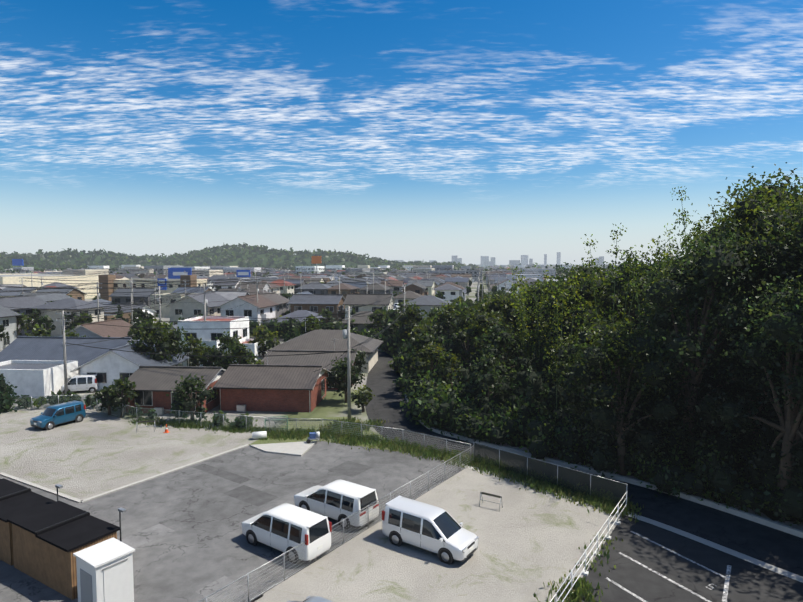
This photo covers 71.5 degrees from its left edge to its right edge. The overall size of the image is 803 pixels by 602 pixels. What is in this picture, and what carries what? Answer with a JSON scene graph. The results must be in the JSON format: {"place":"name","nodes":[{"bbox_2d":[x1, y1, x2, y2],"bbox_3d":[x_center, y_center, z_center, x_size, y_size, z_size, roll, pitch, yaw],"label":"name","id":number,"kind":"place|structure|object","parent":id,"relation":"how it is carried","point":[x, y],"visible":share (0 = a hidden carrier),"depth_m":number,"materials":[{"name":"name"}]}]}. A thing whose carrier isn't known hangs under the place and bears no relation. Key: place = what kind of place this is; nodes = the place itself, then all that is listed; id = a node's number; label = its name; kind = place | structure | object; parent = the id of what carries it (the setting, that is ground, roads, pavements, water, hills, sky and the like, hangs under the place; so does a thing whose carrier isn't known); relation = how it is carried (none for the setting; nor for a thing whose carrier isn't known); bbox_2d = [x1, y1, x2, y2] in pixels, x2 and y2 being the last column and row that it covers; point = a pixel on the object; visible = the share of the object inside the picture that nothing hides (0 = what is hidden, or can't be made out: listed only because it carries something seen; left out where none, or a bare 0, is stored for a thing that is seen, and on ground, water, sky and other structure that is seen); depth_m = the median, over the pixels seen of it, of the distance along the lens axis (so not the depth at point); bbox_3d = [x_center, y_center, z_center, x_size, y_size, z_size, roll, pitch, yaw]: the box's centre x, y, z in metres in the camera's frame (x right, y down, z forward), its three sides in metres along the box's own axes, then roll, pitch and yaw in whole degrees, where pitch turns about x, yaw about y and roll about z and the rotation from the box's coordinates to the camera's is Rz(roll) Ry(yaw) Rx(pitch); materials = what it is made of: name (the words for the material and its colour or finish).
{"place":"outdoors","nodes":[
{"label":"outdoors","id":0,"kind":"place"},
{"bbox_2d":[0,475,79,593],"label":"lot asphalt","id":1,"kind":"structure","parent":0,"point":[8,573],"depth_m":25.81,"materials":[{"name":"grey asphalt"}]},
{"bbox_2d":[0,478,125,599],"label":"storage sheds","id":2,"kind":"object","parent":1,"relation":"on","point":[43,539],"visible":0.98,"depth_m":24.83,"materials":[{"name":"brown wood"}]},
{"bbox_2d":[0,409,258,499],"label":"dirt","id":3,"kind":"structure","parent":0,"point":[92,453],"depth_m":41.81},
{"bbox_2d":[30,400,85,429],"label":"blue car","id":4,"kind":"object","parent":3,"relation":"on","point":[50,417],"visible":0.94,"depth_m":47.75,"materials":[{"name":"blue paint"}]},
{"bbox_2d":[0,444,248,502],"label":"lot kerb","id":5,"kind":"structure","parent":3,"relation":"on","point":[65,496],"depth_m":35.31,"materials":[{"name":"concrete"}]},
{"bbox_2d":[0,248,393,268],"bbox_3d":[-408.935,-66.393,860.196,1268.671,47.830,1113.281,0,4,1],"label":"hills","id":6,"kind":"structure","parent":0,"point":[98,260],"depth_m":1062.79,"materials":[{"name":"green plant"}]},
{"bbox_2d":[0,243,617,276],"bbox_3d":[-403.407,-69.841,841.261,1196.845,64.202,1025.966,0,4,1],"label":"hill foliage","id":7,"kind":"object","parent":6,"relation":"on","point":[184,259],"visible":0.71,"depth_m":1056.45,"materials":[{"name":"green plant"}]},
{"bbox_2d":[0,441,464,601],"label":"lot asphalt","id":8,"kind":"structure","parent":0,"point":[204,543],"depth_m":31.47,"materials":[{"name":"grey asphalt"}]},
{"bbox_2d":[73,537,134,601],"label":"white cabin","id":9,"kind":"object","parent":8,"relation":"on","point":[105,571],"visible":1,"depth_m":21.95,"materials":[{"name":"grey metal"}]},
{"bbox_2d":[119,524,173,547],"bbox_3d":[-13.680,12.072,27.631,1.400,0.001,4.500,3,5,35],"label":"asphalt patch","id":10,"kind":"object","parent":8,"relation":"on","point":[140,538],"visible":0.5,"depth_m":28.56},
{"bbox_2d":[193,464,250,483],"bbox_3d":[-11.997,11.448,37.080,5.000,0.001,0.900,3,5,35],"label":"asphalt patch","id":11,"kind":"object","parent":8,"relation":"on","point":[233,477],"visible":1,"depth_m":37.02,"materials":[{"name":"grey asphalt"}]},
{"bbox_2d":[196,576,263,601],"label":"asphalt patch","id":12,"kind":"object","parent":8,"relation":"on","point":[214,586],"visible":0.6,"depth_m":23.68,"materials":[{"name":"grey asphalt"}]},
{"bbox_2d":[223,485,277,505],"bbox_3d":[-9.065,11.682,33.530,3.200,0.001,1.600,3,5,35],"label":"asphalt patch","id":13,"kind":"object","parent":8,"relation":"on","point":[250,495],"visible":1,"depth_m":33.50,"materials":[{"name":"grey asphalt"}]},
{"bbox_2d":[250,441,316,456],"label":"concrete slab","id":14,"kind":"object","parent":8,"relation":"on","point":[300,449],"visible":1,"depth_m":41.93,"materials":[{"name":"grey concrete"}]},
{"bbox_2d":[241,503,331,563],"bbox_3d":[-5.734,11.184,27.420,4.722,1.935,2.100,3,5,35],"label":"white van","id":15,"kind":"object","parent":8,"relation":"on","point":[284,527],"visible":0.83,"depth_m":26.45,"materials":[{"name":"white paint"}]},
{"bbox_2d":[294,479,378,529],"bbox_3d":[-3.668,10.989,30.825,4.872,1.875,2.200,3,5,35],"label":"white van","id":16,"kind":"object","parent":8,"relation":"on","point":[339,500],"visible":0.77,"depth_m":29.81,"materials":[{"name":"white paint"}]},
{"bbox_2d":[328,461,371,476],"bbox_3d":[-3.479,11.393,37.913,2.200,0.001,2.200,3,5,35],"label":"asphalt patch","id":17,"kind":"object","parent":8,"relation":"on","point":[350,468],"visible":1,"depth_m":37.92,"materials":[{"name":"grey asphalt"}]},
{"bbox_2d":[252,431,319,442],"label":"tank and pump","id":18,"kind":"object","parent":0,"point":[263,435],"visible":1,"depth_m":43.98,"materials":[{"name":"white plastic"}]},
{"bbox_2d":[249,416,434,456],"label":"verge","id":19,"kind":"structure","parent":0,"point":[313,422],"depth_m":47.14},
{"bbox_2d":[265,416,287,430],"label":"rubbish cage","id":20,"kind":"object","parent":19,"relation":"on","point":[284,428],"visible":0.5,"depth_m":46.56,"materials":[{"name":"grey metal"}]},
{"bbox_2d":[269,418,470,458],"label":"lot fence","id":21,"kind":"object","parent":19,"relation":"on","point":[300,424],"visible":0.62,"depth_m":43.62,"materials":[{"name":"silver metal"}]},
{"bbox_2d":[0,279,802,543],"bbox_3d":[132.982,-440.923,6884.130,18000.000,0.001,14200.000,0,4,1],"label":"ground","id":22,"kind":"structure","parent":0,"point":[330,404],"depth_m":51.92,"materials":[{"name":"green plant"}]},
{"bbox_2d":[15,396,120,408],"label":"shrubs","id":23,"kind":"object","parent":22,"relation":"on","point":[82,398],"depth_m":55.20,"materials":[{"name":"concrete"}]},
{"bbox_2d":[61,374,97,393],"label":"white van","id":24,"kind":"object","parent":22,"relation":"on","point":[85,382],"visible":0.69,"depth_m":59.99,"materials":[{"name":"white paint"}]},
{"bbox_2d":[12,394,269,430],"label":"chain-link fence","id":25,"kind":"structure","parent":22,"relation":"on","point":[36,397],"depth_m":48.49,"materials":[{"name":"silver metal"}]},
{"bbox_2d":[0,256,320,300],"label":"commercial buildings","id":26,"kind":"structure","parent":22,"relation":"on","point":[177,274],"depth_m":208.73,"materials":[{"name":"concrete"}]},
{"bbox_2d":[136,420,502,510],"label":"sawhorse barriers","id":27,"kind":"object","parent":22,"relation":"on","point":[481,493],"visible":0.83,"depth_m":32.01,"materials":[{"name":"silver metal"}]},
{"bbox_2d":[0,263,643,601],"bbox_3d":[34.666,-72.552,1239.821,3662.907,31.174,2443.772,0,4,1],"label":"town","id":28,"kind":"object","parent":22,"relation":"on","point":[577,589],"depth_m":51.43},
{"bbox_2d":[0,264,647,414],"bbox_3d":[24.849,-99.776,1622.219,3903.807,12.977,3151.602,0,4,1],"label":"town houses","id":29,"kind":"structure","parent":22,"relation":"on","point":[30,366],"depth_m":79.65,"materials":[{"name":"brick"}]},
{"bbox_2d":[0,267,648,419],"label":"utility poles","id":30,"kind":"object","parent":22,"relation":"on","point":[346,333],"visible":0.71,"depth_m":102.41,"materials":[{"name":"concrete"}]},
{"bbox_2d":[394,252,603,266],"bbox_3d":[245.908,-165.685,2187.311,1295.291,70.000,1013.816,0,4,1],"label":"distant skyscrapers","id":31,"kind":"structure","parent":22,"relation":"on","point":[485,261],"depth_m":2477.76,"materials":[{"name":"grey concrete"}]},
{"bbox_2d":[197,162,802,525],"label":"forest","id":32,"kind":"object","parent":22,"relation":"on","point":[788,241],"depth_m":36.48,"materials":[{"name":"green plant"}]},
{"bbox_2d":[405,391,802,537],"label":"road retaining kerb","id":33,"kind":"structure","parent":22,"relation":"on","point":[761,520],"depth_m":34.97,"materials":[{"name":"concrete"}]},
{"bbox_2d":[567,515,802,601],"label":"lot","id":34,"kind":"structure","parent":22,"relation":"on","point":[750,582],"depth_m":25.06,"materials":[{"name":"grey asphalt"}]},
{"bbox_2d":[550,491,626,601],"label":"white railing","id":35,"kind":"object","parent":34,"relation":"on","point":[585,572],"visible":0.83,"depth_m":25.75,"materials":[{"name":"white metal"}]},
{"bbox_2d":[605,531,730,601],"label":"parking lines","id":36,"kind":"object","parent":34,"relation":"on","point":[726,585],"visible":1,"depth_m":24.65,"materials":[{"name":"white paint"}]},
{"bbox_2d":[0,0,802,264],"label":"sky","id":37,"kind":"structure","parent":0,"point":[406,130],"materials":[{"name":"blue"}]},
{"bbox_2d":[252,468,620,601],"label":"lot gravel","id":38,"kind":"structure","parent":0,"point":[530,541],"depth_m":26.42,"materials":[{"name":"beige gravel"}]},
{"bbox_2d":[287,596,332,601],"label":"car","id":39,"kind":"object","parent":38,"relation":"on","point":[314,599],"visible":1,"depth_m":20.56,"materials":[{"name":"grey paint"}]},
{"bbox_2d":[198,446,473,601],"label":"dividing fence","id":40,"kind":"object","parent":38,"relation":"on","point":[303,566],"visible":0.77,"depth_m":27.46,"materials":[{"name":"silver metal"}]},
{"bbox_2d":[382,496,478,564],"bbox_3d":[1.371,11.207,27.381,4.672,1.895,2.100,3,5,35],"label":"white van","id":41,"kind":"object","parent":38,"relation":"on","point":[446,536],"visible":1,"depth_m":26.83,"materials":[{"name":"white paint"}]},
{"bbox_2d":[473,442,626,505],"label":"chain-link fence","id":42,"kind":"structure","parent":38,"relation":"on","point":[601,489],"depth_m":34.56,"materials":[{"name":"silver metal"}]},
{"bbox_2d":[249,337,802,576],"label":"road","id":43,"kind":"structure","parent":0,"point":[773,547],"depth_m":31.96,"materials":[{"name":"grey asphalt"}]},
{"bbox_2d":[435,456,802,582],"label":"road gutter","id":44,"kind":"object","parent":43,"relation":"on","point":[733,552],"visible":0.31,"depth_m":27.52,"materials":[{"name":"concrete"}]},
{"bbox_2d":[511,360,802,521],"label":"hill terrain","id":45,"kind":"structure","parent":0,"point":[769,514],"depth_m":39.08,"materials":[{"name":"green plant"}]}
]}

